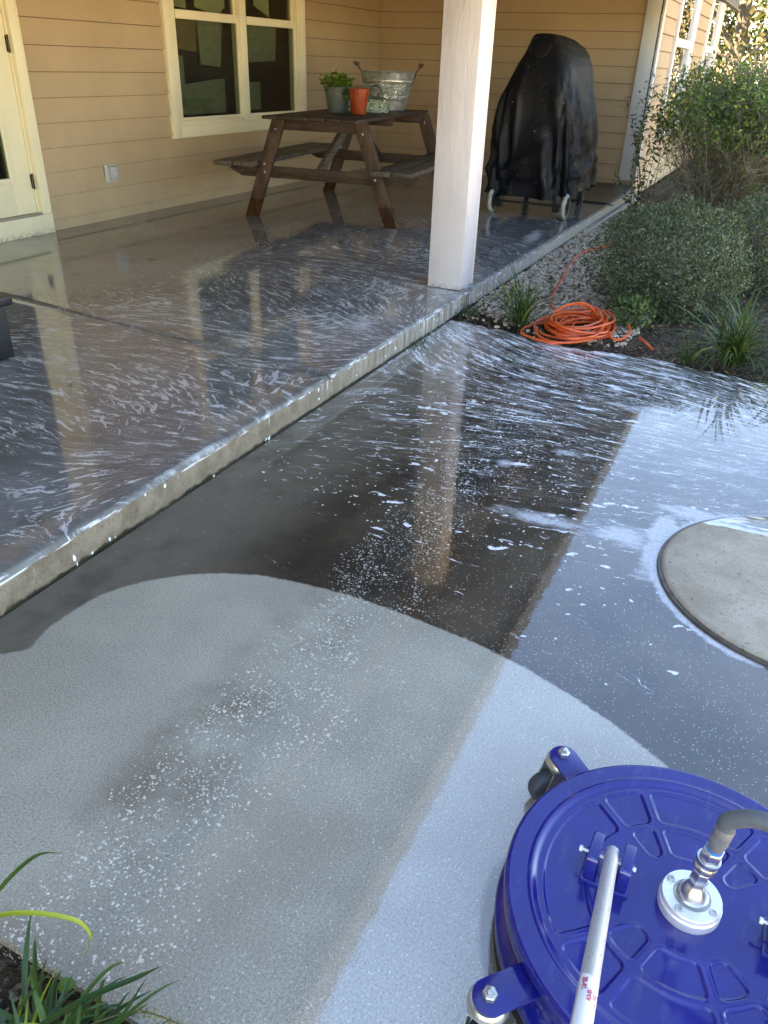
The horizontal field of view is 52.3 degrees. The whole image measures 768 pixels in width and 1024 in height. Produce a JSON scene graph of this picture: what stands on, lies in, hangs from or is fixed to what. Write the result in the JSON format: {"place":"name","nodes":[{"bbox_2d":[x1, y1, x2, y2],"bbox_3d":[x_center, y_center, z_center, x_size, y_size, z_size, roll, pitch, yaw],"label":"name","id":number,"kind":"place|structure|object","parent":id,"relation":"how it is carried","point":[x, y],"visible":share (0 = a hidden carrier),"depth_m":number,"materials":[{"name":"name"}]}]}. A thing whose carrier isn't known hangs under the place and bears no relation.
{"place":"outdoors","nodes":[
{"label":"outdoors","id":0,"kind":"place"},
{"bbox_2d":[0,954,109,1023],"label":"bed","id":1,"kind":"object","parent":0,"point":[10,974],"visible":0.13,"depth_m":1.23,"materials":[{"name":"soil"}]},
{"bbox_2d":[20,977,94,1023],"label":"broadleaf plant","id":2,"kind":"object","parent":1,"relation":"on","point":[63,981],"visible":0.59,"depth_m":1.16,"materials":[{"name":"green plant"}]},
{"bbox_2d":[0,852,188,1023],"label":"border plant","id":3,"kind":"object","parent":1,"relation":"on","point":[48,1011],"visible":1,"depth_m":1.11,"materials":[{"name":"green plant"}]},
{"bbox_2d":[0,0,739,290],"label":"house","id":4,"kind":"structure","parent":0,"point":[111,109],"depth_m":6.70,"materials":[{"name":"beige paint"}]},
{"bbox_2d":[0,0,55,242],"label":"door","id":5,"kind":"structure","parent":4,"relation":"in","point":[25,205],"depth_m":5.28,"materials":[{"name":"beige paint"}]},
{"bbox_2d":[159,0,306,138],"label":"window","id":6,"kind":"structure","parent":4,"relation":"in","point":[253,38],"depth_m":7.01,"materials":[{"name":"beige paint"}]},
{"bbox_2d":[656,0,702,137],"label":"window","id":7,"kind":"structure","parent":4,"relation":"in","point":[689,10],"depth_m":9.54,"materials":[{"name":"white paint"}]},
{"bbox_2d":[697,0,724,97],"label":"window","id":8,"kind":"structure","parent":4,"relation":"in","point":[717,8],"depth_m":11.72,"materials":[{"name":"white paint"}]},
{"bbox_2d":[0,320,767,1023],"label":"patio","id":9,"kind":"structure","parent":0,"point":[292,716],"depth_m":1.82,"materials":[{"name":"concrete"}]},
{"bbox_2d":[463,746,767,1023],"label":"surface cleaner","id":10,"kind":"object","parent":9,"relation":"on","point":[631,894],"visible":1,"depth_m":1.19,"materials":[{"name":"blue paint"}]},
{"bbox_2d":[657,516,767,667],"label":"concrete lid","id":11,"kind":"object","parent":9,"relation":"on","point":[713,575],"visible":1,"depth_m":2.19,"materials":[{"name":"grey concrete"}]},
{"bbox_2d":[390,323,448,364],"bbox_3d":[0.178,-0.861,3.978,0.060,0.046,0.730,15,32,21],"label":"weed","id":12,"kind":"object","parent":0,"point":[418,342],"visible":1,"depth_m":3.98,"materials":[{"name":"green plant"}]},
{"bbox_2d":[462,210,701,347],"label":"gravel","id":13,"kind":"structure","parent":0,"point":[551,267],"depth_m":5.16,"materials":[{"name":"grey gravel"}]},
{"bbox_2d":[456,157,767,384],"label":"planting bed","id":14,"kind":"object","parent":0,"point":[660,339],"visible":0.09,"depth_m":4.30,"materials":[{"name":"soil"}]},
{"bbox_2d":[455,303,484,322],"bbox_3d":[0.480,-1.129,4.438,0.135,0.079,0.356,15,32,21],"label":"weed","id":15,"kind":"object","parent":14,"relation":"on","point":[475,311],"visible":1,"depth_m":4.45,"materials":[{"name":"green plant"}]},
{"bbox_2d":[481,257,575,335],"bbox_3d":[0.730,-1.165,4.207,0.596,0.348,0.646,15,32,21],"label":"grass clump","id":16,"kind":"object","parent":14,"relation":"on","point":[524,307],"visible":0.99,"depth_m":4.28,"materials":[{"name":"green plant"}]},
{"bbox_2d":[520,245,630,344],"bbox_3d":[1.427,-1.533,5.118,0.565,0.120,2.799,12,31,17],"label":"garden hose","id":17,"kind":"object","parent":14,"relation":"on","point":[572,334],"visible":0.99,"depth_m":4.19,"materials":[{"name":"orange rubber"}]},
{"bbox_2d":[468,245,767,373],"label":"leaf litter","id":18,"kind":"object","parent":14,"relation":"on","point":[652,326],"visible":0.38,"depth_m":4.47,"materials":[{"name":"brown plant"}]},
{"bbox_2d":[608,293,660,330],"bbox_3d":[1.377,-1.097,4.300,0.294,0.233,0.238,15,32,21],"label":"sprig","id":19,"kind":"object","parent":14,"relation":"on","point":[641,310],"visible":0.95,"depth_m":4.26,"materials":[{"name":"green plant"}]},
{"bbox_2d":[608,70,672,228],"bbox_3d":[2.159,-3.017,6.626,0.514,1.278,0.695,15,32,21],"label":"slender shrub","id":20,"kind":"object","parent":14,"relation":"on","point":[637,164],"visible":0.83,"depth_m":6.72,"materials":[{"name":"green plant"}]},
{"bbox_2d":[639,337,653,349],"bbox_3d":[1.351,-0.868,4.027,0.014,0.032,0.133,-6,31,-13],"label":"hose end","id":21,"kind":"object","parent":14,"relation":"on","point":[646,343],"visible":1,"depth_m":4.01,"materials":[{"name":"orange rubber"}]},
{"bbox_2d":[582,193,757,323],"bbox_3d":[1.696,-1.498,4.566,0.973,0.680,1.049,25,37,34],"label":"shrub","id":22,"kind":"object","parent":14,"relation":"on","point":[667,292],"visible":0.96,"depth_m":4.39,"materials":[{"name":"green plant"}]},
{"bbox_2d":[655,331,725,374],"bbox_3d":[1.488,-0.803,3.812,0.377,0.158,0.362,-2,30,-7],"label":"grass clump","id":23,"kind":"object","parent":14,"relation":"on","point":[684,358],"visible":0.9,"depth_m":3.83,"materials":[{"name":"green plant"}]},
{"bbox_2d":[633,30,767,216],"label":"tall shrub","id":24,"kind":"object","parent":14,"relation":"on","point":[722,72],"visible":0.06,"depth_m":7.58,"materials":[{"name":"green plant"}]},
{"bbox_2d":[634,45,767,243],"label":"tall shrub","id":25,"kind":"object","parent":14,"relation":"on","point":[753,139],"visible":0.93,"depth_m":6.29,"materials":[{"name":"green plant"}]},
{"bbox_2d":[654,284,767,383],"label":"grass clump","id":26,"kind":"object","parent":14,"relation":"on","point":[733,348],"visible":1,"depth_m":3.80,"materials":[{"name":"green plant"}]},
{"bbox_2d":[700,186,767,300],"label":"shrub","id":27,"kind":"object","parent":14,"relation":"on","point":[760,282],"visible":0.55,"depth_m":5.01,"materials":[{"name":"green plant"}]},
{"bbox_2d":[745,319,767,388],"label":"grass clump","id":28,"kind":"object","parent":14,"relation":"on","point":[766,362],"visible":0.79,"depth_m":3.70,"materials":[{"name":"green plant"}]},
{"bbox_2d":[633,84,750,193],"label":"lawn","id":29,"kind":"structure","parent":0,"point":[657,182],"depth_m":11.19,"materials":[{"name":"green plant"}]},
{"bbox_2d":[0,166,639,618],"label":"porch slab","id":30,"kind":"structure","parent":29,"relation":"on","point":[160,362],"depth_m":3.77,"materials":[{"name":"concrete"}]},
{"bbox_2d":[0,293,13,360],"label":"storage bin","id":31,"kind":"object","parent":30,"relation":"on","point":[6,349],"visible":1,"depth_m":3.26,"materials":[{"name":"black plastic"}]},
{"bbox_2d":[213,107,435,228],"bbox_3d":[-0.267,-3.071,6.835,1.660,0.760,1.959,11,31,15],"label":"picnic table","id":32,"kind":"object","parent":30,"relation":"on","point":[405,170],"visible":0.85,"depth_m":6.22,"materials":[{"name":"wood"}]},
{"bbox_2d":[319,69,355,112],"bbox_3d":[-0.372,-3.444,6.395,0.330,0.316,0.293,3,30,2],"label":"potted herb","id":33,"kind":"object","parent":32,"relation":"on","point":[337,97],"visible":0.99,"depth_m":6.34,"materials":[{"name":"metal"}]},
{"bbox_2d":[348,84,368,114],"bbox_3d":[-0.209,-3.331,6.310,0.172,0.215,0.197,-10,32,-20],"label":"nursery pot","id":34,"kind":"object","parent":32,"relation":"on","point":[358,99],"visible":1,"depth_m":6.26,"materials":[{"name":"orange plastic"}]},
{"bbox_2d":[348,84,387,112],"bbox_3d":[-0.133,-3.562,6.721,0.360,0.217,0.232,15,32,21],"label":"woven basket","id":35,"kind":"object","parent":32,"relation":"on","point":[373,105],"visible":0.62,"depth_m":6.66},
{"bbox_2d":[354,61,423,110],"bbox_3d":[0.035,-3.811,6.995,0.510,0.376,0.517,-13,33,-24],"label":"galvanized tub","id":36,"kind":"object","parent":32,"relation":"on","point":[396,86],"visible":0.84,"depth_m":6.85,"materials":[{"name":"metal"}]},
{"bbox_2d":[484,33,597,219],"bbox_3d":[1.430,-3.409,6.898,0.908,1.384,1.160,15,32,21],"label":"covered grill","id":37,"kind":"object","parent":30,"relation":"on","point":[544,141],"visible":1,"depth_m":6.57,"materials":[{"name":"black fabric"}]},
{"bbox_2d":[561,182,635,205],"bbox_3d":[2.138,-3.372,8.228,0.800,0.064,1.250,15,32,21],"label":"mat","id":38,"kind":"object","parent":30,"relation":"on","point":[607,193],"visible":0.49,"depth_m":8.14,"materials":[{"name":"rubber"}]},
{"bbox_2d":[712,0,767,91],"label":"tree","id":39,"kind":"object","parent":29,"relation":"on","point":[734,27],"visible":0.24,"depth_m":17.65,"materials":[{"name":"green plant"}]},
{"bbox_2d":[715,0,767,64],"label":"tree","id":40,"kind":"object","parent":29,"relation":"on","point":[762,5],"visible":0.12,"depth_m":21.32,"materials":[{"name":"green plant"}]},
{"bbox_2d":[717,35,767,90],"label":"bare shrub","id":41,"kind":"object","parent":29,"relation":"on","point":[752,58],"visible":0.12,"depth_m":13.04,"materials":[{"name":"beige plant"}]},
{"bbox_2d":[726,0,767,68],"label":"tree","id":42,"kind":"object","parent":29,"relation":"on","point":[757,12],"visible":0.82,"depth_m":14.92,"materials":[{"name":"green plant"}]},
{"bbox_2d":[712,0,767,82],"label":"sky","id":43,"kind":"structure","parent":0,"point":[760,0],"materials":[{"name":"white"}]}
]}

